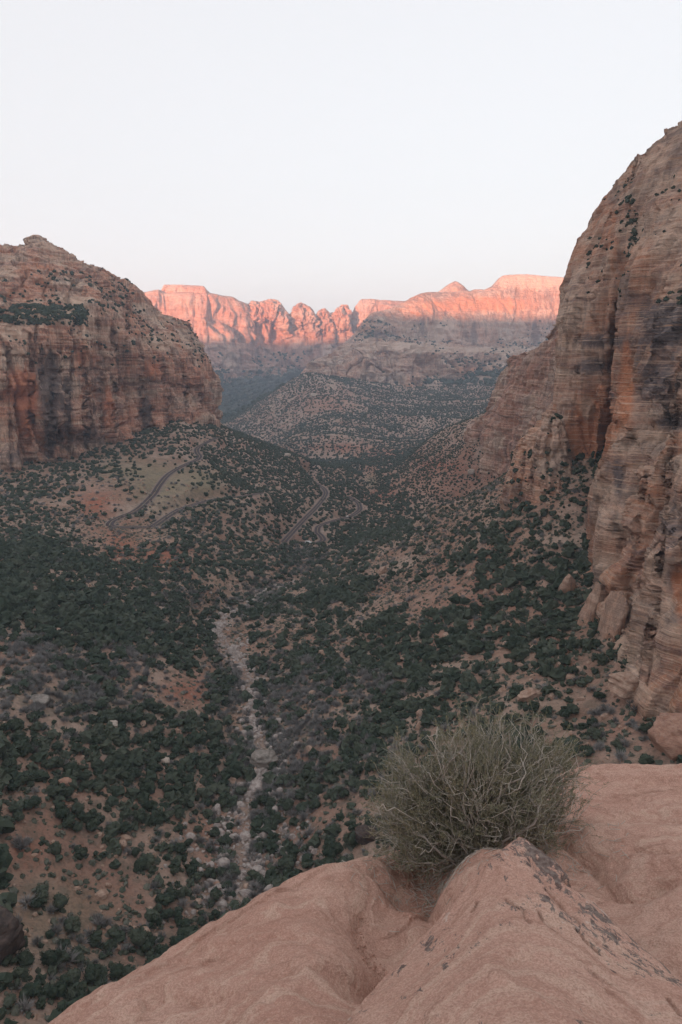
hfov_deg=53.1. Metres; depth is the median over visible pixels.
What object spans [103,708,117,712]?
juniper tree
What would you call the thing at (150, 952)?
juniper tree
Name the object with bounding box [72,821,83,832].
juniper tree
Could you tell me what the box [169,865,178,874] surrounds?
juniper tree
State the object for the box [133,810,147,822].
juniper tree
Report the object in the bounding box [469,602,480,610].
juniper tree
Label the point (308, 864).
juniper tree
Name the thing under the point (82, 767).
juniper tree
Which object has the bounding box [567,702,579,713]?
juniper tree
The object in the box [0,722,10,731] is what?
juniper tree
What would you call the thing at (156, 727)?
juniper tree
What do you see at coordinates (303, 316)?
rock tower
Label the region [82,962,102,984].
juniper tree
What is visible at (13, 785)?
juniper tree
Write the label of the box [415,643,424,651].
juniper tree
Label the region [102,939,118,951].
juniper tree
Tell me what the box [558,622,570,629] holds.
juniper tree
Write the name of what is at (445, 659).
juniper tree
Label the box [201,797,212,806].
juniper tree
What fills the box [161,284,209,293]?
summit
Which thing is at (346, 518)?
road shoulder
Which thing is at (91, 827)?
juniper tree
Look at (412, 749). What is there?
juniper tree
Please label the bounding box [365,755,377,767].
juniper tree
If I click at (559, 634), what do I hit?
juniper tree
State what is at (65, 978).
juniper tree
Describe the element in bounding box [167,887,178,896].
juniper tree
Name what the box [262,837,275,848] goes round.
juniper tree
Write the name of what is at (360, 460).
talus scrub
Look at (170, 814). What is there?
juniper tree
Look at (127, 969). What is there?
juniper tree
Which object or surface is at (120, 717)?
juniper tree
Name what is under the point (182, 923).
juniper tree
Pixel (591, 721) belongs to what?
juniper tree
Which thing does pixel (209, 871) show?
juniper tree
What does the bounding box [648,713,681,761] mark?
boulder
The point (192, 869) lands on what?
juniper tree
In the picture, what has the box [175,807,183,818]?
juniper tree
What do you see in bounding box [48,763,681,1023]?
rock ledge
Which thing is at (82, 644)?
juniper tree
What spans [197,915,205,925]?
juniper tree
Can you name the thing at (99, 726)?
juniper tree
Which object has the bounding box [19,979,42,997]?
juniper tree
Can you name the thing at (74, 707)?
juniper tree
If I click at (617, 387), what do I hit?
cliff
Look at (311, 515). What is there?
road shoulder
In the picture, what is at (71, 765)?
juniper tree
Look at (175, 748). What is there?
juniper tree
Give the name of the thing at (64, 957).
juniper tree
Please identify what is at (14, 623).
juniper tree
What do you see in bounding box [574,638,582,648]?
juniper tree
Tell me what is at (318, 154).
sky
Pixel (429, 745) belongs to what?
juniper tree
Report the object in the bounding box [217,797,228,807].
juniper tree
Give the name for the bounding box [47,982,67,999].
juniper tree
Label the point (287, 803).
juniper tree
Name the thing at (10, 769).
juniper tree
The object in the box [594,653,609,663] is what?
juniper tree
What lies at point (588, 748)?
juniper tree
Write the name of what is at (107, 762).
juniper tree
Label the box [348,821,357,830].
juniper tree
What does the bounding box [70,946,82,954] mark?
juniper tree
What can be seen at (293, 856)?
juniper tree
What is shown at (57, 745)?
juniper tree
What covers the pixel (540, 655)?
juniper tree
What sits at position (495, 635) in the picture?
juniper tree
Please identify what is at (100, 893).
loose rocks
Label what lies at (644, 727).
juniper tree
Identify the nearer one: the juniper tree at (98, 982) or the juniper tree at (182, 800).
the juniper tree at (98, 982)
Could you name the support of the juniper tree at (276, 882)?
on the ground
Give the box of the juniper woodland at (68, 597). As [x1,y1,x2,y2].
[0,445,681,1023]
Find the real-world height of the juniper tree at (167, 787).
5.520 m
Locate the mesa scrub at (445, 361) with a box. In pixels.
[310,319,547,387]
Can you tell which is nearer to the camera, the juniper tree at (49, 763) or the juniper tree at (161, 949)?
the juniper tree at (161, 949)
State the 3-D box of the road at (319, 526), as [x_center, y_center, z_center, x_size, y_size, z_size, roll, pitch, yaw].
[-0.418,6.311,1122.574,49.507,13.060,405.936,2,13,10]
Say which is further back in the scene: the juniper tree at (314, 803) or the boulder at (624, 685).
the juniper tree at (314, 803)
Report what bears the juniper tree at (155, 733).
on the ground
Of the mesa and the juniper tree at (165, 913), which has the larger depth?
the mesa
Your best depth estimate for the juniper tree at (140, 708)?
382.18 m
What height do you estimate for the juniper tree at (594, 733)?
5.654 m
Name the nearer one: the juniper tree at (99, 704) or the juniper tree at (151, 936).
the juniper tree at (151, 936)
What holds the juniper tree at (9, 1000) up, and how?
on the ground
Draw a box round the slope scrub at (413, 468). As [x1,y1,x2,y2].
[171,415,492,526]
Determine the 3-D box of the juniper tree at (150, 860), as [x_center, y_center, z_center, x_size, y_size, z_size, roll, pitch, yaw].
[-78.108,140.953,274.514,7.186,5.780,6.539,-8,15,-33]
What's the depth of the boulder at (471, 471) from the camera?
1215.81 m
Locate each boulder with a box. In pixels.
[0,905,25,963]
[30,694,49,704]
[58,777,71,785]
[108,720,117,727]
[160,757,169,763]
[250,749,277,768]
[355,824,379,844]
[378,566,386,574]
[468,469,474,474]
[517,688,540,701]
[558,574,577,592]
[607,671,638,698]
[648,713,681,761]
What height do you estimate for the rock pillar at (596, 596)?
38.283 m
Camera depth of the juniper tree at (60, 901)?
233.13 m
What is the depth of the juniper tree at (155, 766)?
337.76 m
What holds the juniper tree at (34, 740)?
on the ground
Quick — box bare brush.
[0,461,648,1015]
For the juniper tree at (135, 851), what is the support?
on the ground
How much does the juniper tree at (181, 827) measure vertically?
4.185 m
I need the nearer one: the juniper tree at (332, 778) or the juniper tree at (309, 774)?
the juniper tree at (332, 778)
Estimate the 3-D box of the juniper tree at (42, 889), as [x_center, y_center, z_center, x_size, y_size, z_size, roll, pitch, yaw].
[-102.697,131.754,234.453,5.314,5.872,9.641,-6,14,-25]
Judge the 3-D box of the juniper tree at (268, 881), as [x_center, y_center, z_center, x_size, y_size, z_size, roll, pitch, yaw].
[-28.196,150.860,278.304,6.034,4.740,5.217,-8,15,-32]
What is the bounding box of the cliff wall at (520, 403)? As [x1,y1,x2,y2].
[463,324,557,477]
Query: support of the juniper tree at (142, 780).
on the ground
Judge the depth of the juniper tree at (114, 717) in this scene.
360.52 m
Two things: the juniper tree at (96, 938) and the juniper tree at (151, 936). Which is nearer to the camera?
the juniper tree at (96, 938)
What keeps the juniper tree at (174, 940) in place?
on the ground
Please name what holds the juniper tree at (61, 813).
on the ground
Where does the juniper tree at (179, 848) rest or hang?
on the ground
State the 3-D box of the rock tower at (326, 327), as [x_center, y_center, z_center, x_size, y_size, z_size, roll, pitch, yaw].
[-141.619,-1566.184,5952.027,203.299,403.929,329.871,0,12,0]
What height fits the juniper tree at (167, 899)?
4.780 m
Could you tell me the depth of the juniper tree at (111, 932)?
233.42 m
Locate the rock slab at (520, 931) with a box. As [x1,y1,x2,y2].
[343,837,681,1023]
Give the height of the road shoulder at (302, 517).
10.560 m
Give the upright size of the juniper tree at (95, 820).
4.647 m
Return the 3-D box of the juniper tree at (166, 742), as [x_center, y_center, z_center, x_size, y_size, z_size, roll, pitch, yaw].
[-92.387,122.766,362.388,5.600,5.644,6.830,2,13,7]
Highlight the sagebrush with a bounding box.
[0,456,679,1021]
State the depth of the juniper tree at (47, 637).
418.98 m
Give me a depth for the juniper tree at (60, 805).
277.98 m
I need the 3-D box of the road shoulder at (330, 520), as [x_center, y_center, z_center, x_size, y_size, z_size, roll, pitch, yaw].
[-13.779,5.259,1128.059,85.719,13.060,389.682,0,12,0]
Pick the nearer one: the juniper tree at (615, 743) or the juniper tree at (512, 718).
the juniper tree at (615, 743)
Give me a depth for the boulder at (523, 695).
316.96 m
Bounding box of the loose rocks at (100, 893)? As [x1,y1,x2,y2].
[2,459,663,1019]
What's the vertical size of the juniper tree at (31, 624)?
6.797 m
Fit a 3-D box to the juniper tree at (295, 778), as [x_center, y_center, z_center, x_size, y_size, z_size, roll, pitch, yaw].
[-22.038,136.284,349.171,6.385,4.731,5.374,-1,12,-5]
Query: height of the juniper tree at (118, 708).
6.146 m
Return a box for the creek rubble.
[133,576,322,928]
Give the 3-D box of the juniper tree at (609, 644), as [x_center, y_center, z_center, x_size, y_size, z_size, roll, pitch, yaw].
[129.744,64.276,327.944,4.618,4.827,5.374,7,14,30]
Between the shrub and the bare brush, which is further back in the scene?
the bare brush
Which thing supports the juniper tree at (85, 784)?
on the ground
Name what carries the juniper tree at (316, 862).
on the ground
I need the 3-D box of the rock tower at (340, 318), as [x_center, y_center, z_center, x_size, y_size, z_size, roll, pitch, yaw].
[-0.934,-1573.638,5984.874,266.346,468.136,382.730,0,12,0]
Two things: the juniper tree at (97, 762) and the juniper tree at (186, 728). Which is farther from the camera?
the juniper tree at (186, 728)
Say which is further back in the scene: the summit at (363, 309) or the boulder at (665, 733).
the summit at (363, 309)
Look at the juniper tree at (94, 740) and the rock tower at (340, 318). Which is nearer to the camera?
the juniper tree at (94, 740)
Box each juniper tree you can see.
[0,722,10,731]
[1,765,18,773]
[1,954,18,966]
[2,993,16,1007]
[6,779,20,791]
[9,621,20,626]
[10,718,24,730]
[10,733,29,741]
[11,599,22,605]
[12,595,23,602]
[12,729,26,735]
[12,966,30,987]
[13,811,24,821]
[15,949,34,967]
[18,741,34,753]
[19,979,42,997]
[20,770,33,776]
[24,795,42,809]
[25,621,35,629]
[25,771,39,783]
[29,898,43,908]
[30,737,39,746]
[31,721,41,731]
[33,883,48,905]
[38,947,62,966]
[40,756,57,769]
[42,634,53,641]
[45,784,53,792]
[47,784,64,796]
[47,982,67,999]
[51,742,64,749]
[52,892,69,911]
[54,801,65,809]
[55,755,62,766]
[55,807,70,818]
[57,937,70,949]
[58,949,70,963]
[59,973,71,983]
[60,707,70,717]
[60,786,73,797]
[61,812,75,828]
[62,761,79,771]
[63,986,75,999]
[64,914,81,932]
[66,967,80,984]
[67,635,78,642]
[68,925,80,933]
[70,800,84,813]
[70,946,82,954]
[71,704,82,713]
[71,949,84,964]
[71,979,87,997]
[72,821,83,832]
[73,614,80,619]
[75,641,86,647]
[75,846,87,856]
[76,772,89,780]
[78,764,85,770]
[79,779,93,788]
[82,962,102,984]
[85,818,98,829]
[86,820,98,831]
[86,928,103,948]
[88,736,98,742]
[91,722,103,731]
[91,728,98,736]
[91,758,103,768]
[92,780,106,793]
[93,964,108,982]
[93,978,107,986]
[95,699,106,708]
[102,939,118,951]
[103,708,114,714]
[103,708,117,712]
[103,758,112,766]
[107,714,117,720]
[107,926,118,937]
[108,961,123,979]
[114,766,124,777]
[115,706,123,712]
[118,713,123,721]
[118,722,126,730]
[119,735,130,743]
[119,820,133,833]
[121,963,134,977]
[126,774,135,782]
[127,926,149,947]
[131,732,142,743]
[131,846,140,855]
[133,706,143,711]
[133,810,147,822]
[136,761,144,767]
[136,856,147,869]
[137,853,154,868]
[140,778,148,785]
[140,936,152,953]
[141,800,153,810]
[144,700,150,706]
[144,946,155,956]
[146,931,155,945]
[148,913,162,928]
[149,728,161,737]
[149,763,161,770]
[150,742,160,751]
[152,724,164,730]
[152,902,162,912]
[154,943,170,954]
[155,891,175,906]
[160,908,175,919]
[161,737,171,747]
[162,784,173,792]
[164,810,174,818]
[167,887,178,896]
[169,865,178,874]
[169,933,183,945]
[170,743,181,752]
[173,842,185,854]
[173,906,182,918]
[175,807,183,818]
[176,796,188,806]
[176,916,190,927]
[177,823,186,831]
[177,924,193,936]
[178,885,188,898]
[180,787,188,795]
[181,725,191,733]
[182,739,189,746]
[184,781,196,790]
[184,838,193,846]
[185,864,196,874]
[190,870,204,880]
[194,825,202,832]
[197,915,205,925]
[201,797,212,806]
[204,866,216,878]
[208,890,222,900]
[209,827,219,837]
[210,908,220,920]
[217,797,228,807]
[218,780,228,785]
[234,786,247,794]
[239,897,250,907]
[244,869,260,881]
[255,874,265,884]
[256,793,269,805]
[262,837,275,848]
[264,796,276,806]
[264,876,276,884]
[269,809,278,815]
[271,878,282,886]
[274,776,283,785]
[276,856,295,870]
[281,797,293,810]
[284,852,296,861]
[288,845,299,853]
[293,774,298,781]
[294,792,304,800]
[301,860,313,868]
[303,768,315,780]
[308,796,320,808]
[313,859,319,867]
[318,754,329,763]
[319,855,334,865]
[321,839,340,859]
[322,769,333,777]
[323,773,337,784]
[323,793,330,800]
[324,834,334,842]
[339,788,349,798]
[342,738,351,746]
[342,830,355,845]
[345,747,353,754]
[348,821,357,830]
[351,763,362,775]
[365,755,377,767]
[369,762,377,772]
[410,745,421,754]
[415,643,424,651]
[425,645,436,651]
[426,740,437,751]
[439,647,445,654]
[440,654,448,661]
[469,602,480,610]
[483,640,494,645]
[491,631,500,638]
[502,713,510,722]
[504,640,515,650]
[508,652,521,661]
[511,712,520,721]
[529,629,538,636]
[529,700,539,712]
[536,651,544,658]
[543,608,552,615]
[550,649,558,655]
[554,630,563,639]
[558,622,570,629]
[558,647,566,653]
[559,611,565,616]
[559,708,572,718]
[565,665,579,673]
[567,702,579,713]
[571,573,579,578]
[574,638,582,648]
[579,744,593,755]
[586,717,598,725]
[587,727,601,740]
[592,691,606,699]
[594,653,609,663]
[606,641,614,648]
[610,740,620,746]
[638,722,653,733]
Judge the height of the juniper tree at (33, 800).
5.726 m
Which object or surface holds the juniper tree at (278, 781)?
on the ground
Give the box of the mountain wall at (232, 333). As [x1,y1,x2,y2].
[144,290,403,412]
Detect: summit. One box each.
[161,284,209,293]
[351,299,401,332]
[439,281,467,291]
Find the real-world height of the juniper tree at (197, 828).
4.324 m
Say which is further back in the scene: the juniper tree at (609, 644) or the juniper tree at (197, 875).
the juniper tree at (609, 644)
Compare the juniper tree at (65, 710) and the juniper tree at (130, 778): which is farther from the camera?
the juniper tree at (65, 710)
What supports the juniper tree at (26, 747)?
on the ground
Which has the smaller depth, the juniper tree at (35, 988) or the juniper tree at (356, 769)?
the juniper tree at (35, 988)
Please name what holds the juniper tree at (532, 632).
on the ground
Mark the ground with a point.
(26, 862)
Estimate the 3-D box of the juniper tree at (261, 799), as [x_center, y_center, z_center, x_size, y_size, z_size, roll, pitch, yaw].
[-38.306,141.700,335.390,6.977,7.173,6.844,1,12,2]
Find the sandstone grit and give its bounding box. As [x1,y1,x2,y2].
[347,839,632,978]
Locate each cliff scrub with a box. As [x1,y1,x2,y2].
[0,269,210,367]
[0,303,86,325]
[504,413,570,513]
[586,174,681,304]
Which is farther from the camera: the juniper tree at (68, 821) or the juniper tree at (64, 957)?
the juniper tree at (68, 821)
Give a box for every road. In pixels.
[106,437,261,527]
[281,482,327,541]
[299,496,361,542]
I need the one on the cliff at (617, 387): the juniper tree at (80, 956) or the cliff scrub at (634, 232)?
the cliff scrub at (634, 232)
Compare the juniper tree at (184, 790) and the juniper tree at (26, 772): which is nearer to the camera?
the juniper tree at (26, 772)
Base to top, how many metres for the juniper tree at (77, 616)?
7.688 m
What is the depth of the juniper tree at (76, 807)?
282.64 m
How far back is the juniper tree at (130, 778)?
320.19 m
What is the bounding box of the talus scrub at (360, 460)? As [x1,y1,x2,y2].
[220,372,494,469]
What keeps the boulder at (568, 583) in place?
on the ground
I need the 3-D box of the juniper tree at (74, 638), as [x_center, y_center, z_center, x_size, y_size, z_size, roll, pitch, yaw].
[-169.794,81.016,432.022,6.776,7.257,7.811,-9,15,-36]
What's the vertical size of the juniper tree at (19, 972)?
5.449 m
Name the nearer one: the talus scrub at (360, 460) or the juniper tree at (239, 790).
the juniper tree at (239, 790)
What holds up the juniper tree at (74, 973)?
on the ground
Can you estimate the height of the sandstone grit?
0.323 m
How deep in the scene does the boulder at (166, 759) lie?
348.52 m
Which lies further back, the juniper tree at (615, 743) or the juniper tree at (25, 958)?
the juniper tree at (615, 743)
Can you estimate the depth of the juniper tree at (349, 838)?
275.69 m
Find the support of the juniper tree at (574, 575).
on the ground
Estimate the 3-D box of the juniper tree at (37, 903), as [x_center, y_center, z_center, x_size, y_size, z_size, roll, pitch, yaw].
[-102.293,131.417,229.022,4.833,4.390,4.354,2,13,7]
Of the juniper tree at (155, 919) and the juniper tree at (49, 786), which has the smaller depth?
the juniper tree at (155, 919)
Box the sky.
[0,0,681,313]
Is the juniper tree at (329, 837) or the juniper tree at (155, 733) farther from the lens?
the juniper tree at (155, 733)
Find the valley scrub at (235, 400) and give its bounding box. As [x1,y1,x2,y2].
[212,350,305,408]
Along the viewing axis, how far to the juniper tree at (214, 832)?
309.20 m
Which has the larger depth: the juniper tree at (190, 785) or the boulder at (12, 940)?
the juniper tree at (190, 785)
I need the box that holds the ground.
[0,372,676,1023]
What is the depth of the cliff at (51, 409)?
1110.17 m
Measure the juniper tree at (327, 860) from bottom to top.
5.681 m
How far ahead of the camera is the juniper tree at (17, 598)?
462.31 m
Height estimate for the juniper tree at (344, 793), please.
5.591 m
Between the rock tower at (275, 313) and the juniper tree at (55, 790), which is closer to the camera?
the juniper tree at (55, 790)
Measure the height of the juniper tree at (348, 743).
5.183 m
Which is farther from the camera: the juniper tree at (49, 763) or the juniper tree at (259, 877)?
the juniper tree at (49, 763)
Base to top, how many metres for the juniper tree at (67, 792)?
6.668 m
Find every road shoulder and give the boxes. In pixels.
[114,438,248,525]
[281,489,322,540]
[287,472,328,541]
[302,499,356,541]
[320,497,362,541]
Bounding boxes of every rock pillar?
[576,581,608,625]
[596,591,628,641]
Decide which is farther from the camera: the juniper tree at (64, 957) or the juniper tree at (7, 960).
the juniper tree at (64, 957)
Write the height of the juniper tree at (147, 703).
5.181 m
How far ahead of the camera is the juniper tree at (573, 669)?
321.06 m
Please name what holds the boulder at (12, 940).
on the ground
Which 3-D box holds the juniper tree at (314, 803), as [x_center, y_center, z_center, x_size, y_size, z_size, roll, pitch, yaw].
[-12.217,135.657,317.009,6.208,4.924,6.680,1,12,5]
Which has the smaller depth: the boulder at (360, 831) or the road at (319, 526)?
the boulder at (360, 831)
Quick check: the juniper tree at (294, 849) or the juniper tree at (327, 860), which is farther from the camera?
the juniper tree at (294, 849)
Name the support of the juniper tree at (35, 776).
on the ground
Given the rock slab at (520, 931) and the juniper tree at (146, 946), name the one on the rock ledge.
the rock slab at (520, 931)
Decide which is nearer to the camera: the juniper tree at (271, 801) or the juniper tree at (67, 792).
the juniper tree at (67, 792)
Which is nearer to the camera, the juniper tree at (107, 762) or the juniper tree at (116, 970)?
the juniper tree at (116, 970)
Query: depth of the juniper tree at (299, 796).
328.42 m
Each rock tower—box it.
[248,299,292,338]
[287,302,319,339]
[315,308,335,343]
[328,304,353,347]
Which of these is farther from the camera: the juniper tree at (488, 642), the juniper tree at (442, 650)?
the juniper tree at (442, 650)
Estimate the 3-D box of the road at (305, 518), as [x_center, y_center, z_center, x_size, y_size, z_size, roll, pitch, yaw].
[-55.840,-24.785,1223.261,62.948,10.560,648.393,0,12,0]
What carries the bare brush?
on the ground
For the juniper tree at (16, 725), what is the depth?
312.51 m
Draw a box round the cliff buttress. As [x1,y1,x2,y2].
[498,409,571,513]
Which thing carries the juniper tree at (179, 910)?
on the ground
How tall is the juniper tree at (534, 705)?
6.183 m
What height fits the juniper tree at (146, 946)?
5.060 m
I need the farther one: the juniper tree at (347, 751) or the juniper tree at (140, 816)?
the juniper tree at (347, 751)
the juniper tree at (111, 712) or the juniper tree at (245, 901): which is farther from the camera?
the juniper tree at (111, 712)
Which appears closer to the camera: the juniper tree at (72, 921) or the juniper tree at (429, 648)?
the juniper tree at (72, 921)
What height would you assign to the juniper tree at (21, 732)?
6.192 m
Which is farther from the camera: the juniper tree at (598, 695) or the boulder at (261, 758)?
the boulder at (261, 758)
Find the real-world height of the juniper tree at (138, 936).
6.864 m
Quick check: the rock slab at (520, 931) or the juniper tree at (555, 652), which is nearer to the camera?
the rock slab at (520, 931)
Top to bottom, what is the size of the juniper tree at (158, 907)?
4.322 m
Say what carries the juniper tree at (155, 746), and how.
on the ground
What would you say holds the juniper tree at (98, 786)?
on the ground
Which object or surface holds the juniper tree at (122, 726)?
on the ground
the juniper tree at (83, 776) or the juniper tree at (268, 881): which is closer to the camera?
the juniper tree at (268, 881)
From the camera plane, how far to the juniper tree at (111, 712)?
363.20 m
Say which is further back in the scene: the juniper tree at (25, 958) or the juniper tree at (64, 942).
the juniper tree at (64, 942)
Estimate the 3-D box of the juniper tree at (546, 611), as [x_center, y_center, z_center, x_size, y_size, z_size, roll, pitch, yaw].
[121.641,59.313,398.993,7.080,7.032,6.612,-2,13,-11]
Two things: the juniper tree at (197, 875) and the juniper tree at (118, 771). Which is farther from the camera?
the juniper tree at (118, 771)
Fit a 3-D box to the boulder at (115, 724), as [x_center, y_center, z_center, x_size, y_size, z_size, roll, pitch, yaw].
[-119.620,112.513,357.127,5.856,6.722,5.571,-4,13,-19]
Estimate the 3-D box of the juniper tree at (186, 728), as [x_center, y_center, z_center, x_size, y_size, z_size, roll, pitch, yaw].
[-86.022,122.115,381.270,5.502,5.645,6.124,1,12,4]
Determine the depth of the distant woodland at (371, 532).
910.72 m
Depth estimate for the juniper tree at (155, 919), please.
245.09 m
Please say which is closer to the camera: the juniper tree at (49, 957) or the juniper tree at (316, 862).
the juniper tree at (49, 957)
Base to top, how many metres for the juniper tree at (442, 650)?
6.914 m
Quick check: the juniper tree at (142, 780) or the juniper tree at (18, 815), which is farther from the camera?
the juniper tree at (142, 780)
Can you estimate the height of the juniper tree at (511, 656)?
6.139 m
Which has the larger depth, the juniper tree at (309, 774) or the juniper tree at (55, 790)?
the juniper tree at (309, 774)
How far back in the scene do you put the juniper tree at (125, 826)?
287.35 m
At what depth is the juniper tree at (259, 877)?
279.76 m
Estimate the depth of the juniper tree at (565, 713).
294.23 m
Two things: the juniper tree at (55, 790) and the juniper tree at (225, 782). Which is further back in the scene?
the juniper tree at (225, 782)
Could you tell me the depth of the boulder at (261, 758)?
371.87 m
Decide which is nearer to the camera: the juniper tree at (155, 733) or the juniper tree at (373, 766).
the juniper tree at (373, 766)
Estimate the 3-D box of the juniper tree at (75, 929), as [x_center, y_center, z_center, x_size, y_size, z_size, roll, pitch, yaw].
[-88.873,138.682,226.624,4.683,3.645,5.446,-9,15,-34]
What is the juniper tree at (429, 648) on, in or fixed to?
on the ground
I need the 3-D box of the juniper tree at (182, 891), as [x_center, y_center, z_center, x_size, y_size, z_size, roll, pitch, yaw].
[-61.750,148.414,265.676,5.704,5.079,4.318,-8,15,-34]
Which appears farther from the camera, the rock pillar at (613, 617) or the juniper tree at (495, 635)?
the juniper tree at (495, 635)
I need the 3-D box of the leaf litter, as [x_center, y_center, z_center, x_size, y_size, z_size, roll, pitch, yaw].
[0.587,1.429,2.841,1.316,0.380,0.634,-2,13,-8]
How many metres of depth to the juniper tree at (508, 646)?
382.64 m
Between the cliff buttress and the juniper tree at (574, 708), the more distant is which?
the cliff buttress
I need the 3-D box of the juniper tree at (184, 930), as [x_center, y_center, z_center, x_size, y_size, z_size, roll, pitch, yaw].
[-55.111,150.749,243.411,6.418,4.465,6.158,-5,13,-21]
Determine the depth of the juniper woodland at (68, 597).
416.80 m
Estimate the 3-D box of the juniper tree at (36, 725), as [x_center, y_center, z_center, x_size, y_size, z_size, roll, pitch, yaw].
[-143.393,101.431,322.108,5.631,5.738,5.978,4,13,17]
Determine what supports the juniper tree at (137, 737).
on the ground
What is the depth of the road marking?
859.55 m
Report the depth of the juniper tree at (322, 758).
350.37 m
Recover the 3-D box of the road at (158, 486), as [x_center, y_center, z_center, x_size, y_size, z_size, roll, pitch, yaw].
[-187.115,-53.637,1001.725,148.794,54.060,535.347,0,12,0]
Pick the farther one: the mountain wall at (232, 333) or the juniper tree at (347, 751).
the mountain wall at (232, 333)
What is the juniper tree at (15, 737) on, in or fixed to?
on the ground
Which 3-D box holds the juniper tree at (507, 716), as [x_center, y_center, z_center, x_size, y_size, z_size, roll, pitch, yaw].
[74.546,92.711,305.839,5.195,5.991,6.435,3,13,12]
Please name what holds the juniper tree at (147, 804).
on the ground
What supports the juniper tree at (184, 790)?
on the ground
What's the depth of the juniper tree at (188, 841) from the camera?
295.05 m
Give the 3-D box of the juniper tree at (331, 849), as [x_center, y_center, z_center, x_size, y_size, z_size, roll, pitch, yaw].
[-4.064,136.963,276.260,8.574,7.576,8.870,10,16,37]
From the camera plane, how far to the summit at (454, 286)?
4926.20 m
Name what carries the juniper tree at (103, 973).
on the ground
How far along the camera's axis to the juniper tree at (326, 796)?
315.36 m
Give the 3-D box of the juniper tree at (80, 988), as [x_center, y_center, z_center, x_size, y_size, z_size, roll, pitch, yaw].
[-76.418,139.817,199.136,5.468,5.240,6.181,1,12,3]
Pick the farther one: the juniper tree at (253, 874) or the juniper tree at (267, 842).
the juniper tree at (267, 842)
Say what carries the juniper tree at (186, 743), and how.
on the ground
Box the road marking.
[109,437,216,526]
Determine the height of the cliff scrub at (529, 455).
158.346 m
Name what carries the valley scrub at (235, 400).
on the mountain wall at (232, 333)
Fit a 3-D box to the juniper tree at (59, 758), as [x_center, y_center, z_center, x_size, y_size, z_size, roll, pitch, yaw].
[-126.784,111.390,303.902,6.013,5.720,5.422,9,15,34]
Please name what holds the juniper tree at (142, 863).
on the ground
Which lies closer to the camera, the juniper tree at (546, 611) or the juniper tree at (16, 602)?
the juniper tree at (546, 611)
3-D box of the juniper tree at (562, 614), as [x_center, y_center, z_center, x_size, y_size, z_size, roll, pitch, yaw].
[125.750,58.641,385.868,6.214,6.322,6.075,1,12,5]
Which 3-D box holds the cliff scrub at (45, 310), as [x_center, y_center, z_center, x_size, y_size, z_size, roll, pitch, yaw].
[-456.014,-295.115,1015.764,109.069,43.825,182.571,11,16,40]
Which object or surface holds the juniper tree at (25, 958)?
on the ground
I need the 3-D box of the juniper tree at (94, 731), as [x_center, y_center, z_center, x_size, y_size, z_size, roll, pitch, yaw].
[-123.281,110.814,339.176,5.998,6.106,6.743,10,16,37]
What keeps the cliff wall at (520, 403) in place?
on the ground
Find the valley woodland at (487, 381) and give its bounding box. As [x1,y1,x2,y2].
[220,368,503,419]
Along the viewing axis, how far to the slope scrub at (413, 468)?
1321.07 m
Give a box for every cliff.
[0,235,223,471]
[553,121,681,719]
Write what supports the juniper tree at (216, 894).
on the ground
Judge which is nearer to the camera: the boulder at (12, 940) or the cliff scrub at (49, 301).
the boulder at (12, 940)
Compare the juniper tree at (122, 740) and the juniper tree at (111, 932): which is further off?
the juniper tree at (122, 740)
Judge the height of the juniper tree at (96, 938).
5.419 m
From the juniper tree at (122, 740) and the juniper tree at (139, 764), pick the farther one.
the juniper tree at (122, 740)
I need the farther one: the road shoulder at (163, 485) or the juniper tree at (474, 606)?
the road shoulder at (163, 485)
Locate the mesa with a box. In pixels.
[301,274,563,387]
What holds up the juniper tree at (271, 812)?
on the ground
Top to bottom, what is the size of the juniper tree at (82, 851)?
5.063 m
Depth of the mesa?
4399.59 m
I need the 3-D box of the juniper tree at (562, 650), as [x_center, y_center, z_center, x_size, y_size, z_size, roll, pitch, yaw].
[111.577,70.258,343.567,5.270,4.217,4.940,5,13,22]
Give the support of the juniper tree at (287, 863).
on the ground
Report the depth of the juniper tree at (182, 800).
319.85 m
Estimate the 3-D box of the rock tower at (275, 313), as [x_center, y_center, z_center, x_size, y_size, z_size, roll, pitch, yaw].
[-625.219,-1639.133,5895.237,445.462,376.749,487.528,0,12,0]
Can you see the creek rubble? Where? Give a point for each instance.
(254, 786)
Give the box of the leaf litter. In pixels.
[322,821,628,931]
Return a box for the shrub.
[348,691,612,905]
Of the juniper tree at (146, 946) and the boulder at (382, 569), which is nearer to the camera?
the juniper tree at (146, 946)
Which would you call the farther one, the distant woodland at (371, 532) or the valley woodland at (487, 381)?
the valley woodland at (487, 381)
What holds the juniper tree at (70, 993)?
on the ground
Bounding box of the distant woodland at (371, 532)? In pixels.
[0,410,507,600]
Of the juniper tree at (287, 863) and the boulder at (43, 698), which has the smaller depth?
the juniper tree at (287, 863)
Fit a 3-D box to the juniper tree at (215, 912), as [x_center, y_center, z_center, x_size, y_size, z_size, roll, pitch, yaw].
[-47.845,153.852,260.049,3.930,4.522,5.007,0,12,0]
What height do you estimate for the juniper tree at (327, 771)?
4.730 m
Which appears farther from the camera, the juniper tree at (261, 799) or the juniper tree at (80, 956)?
the juniper tree at (261, 799)
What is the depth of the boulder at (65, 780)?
293.67 m

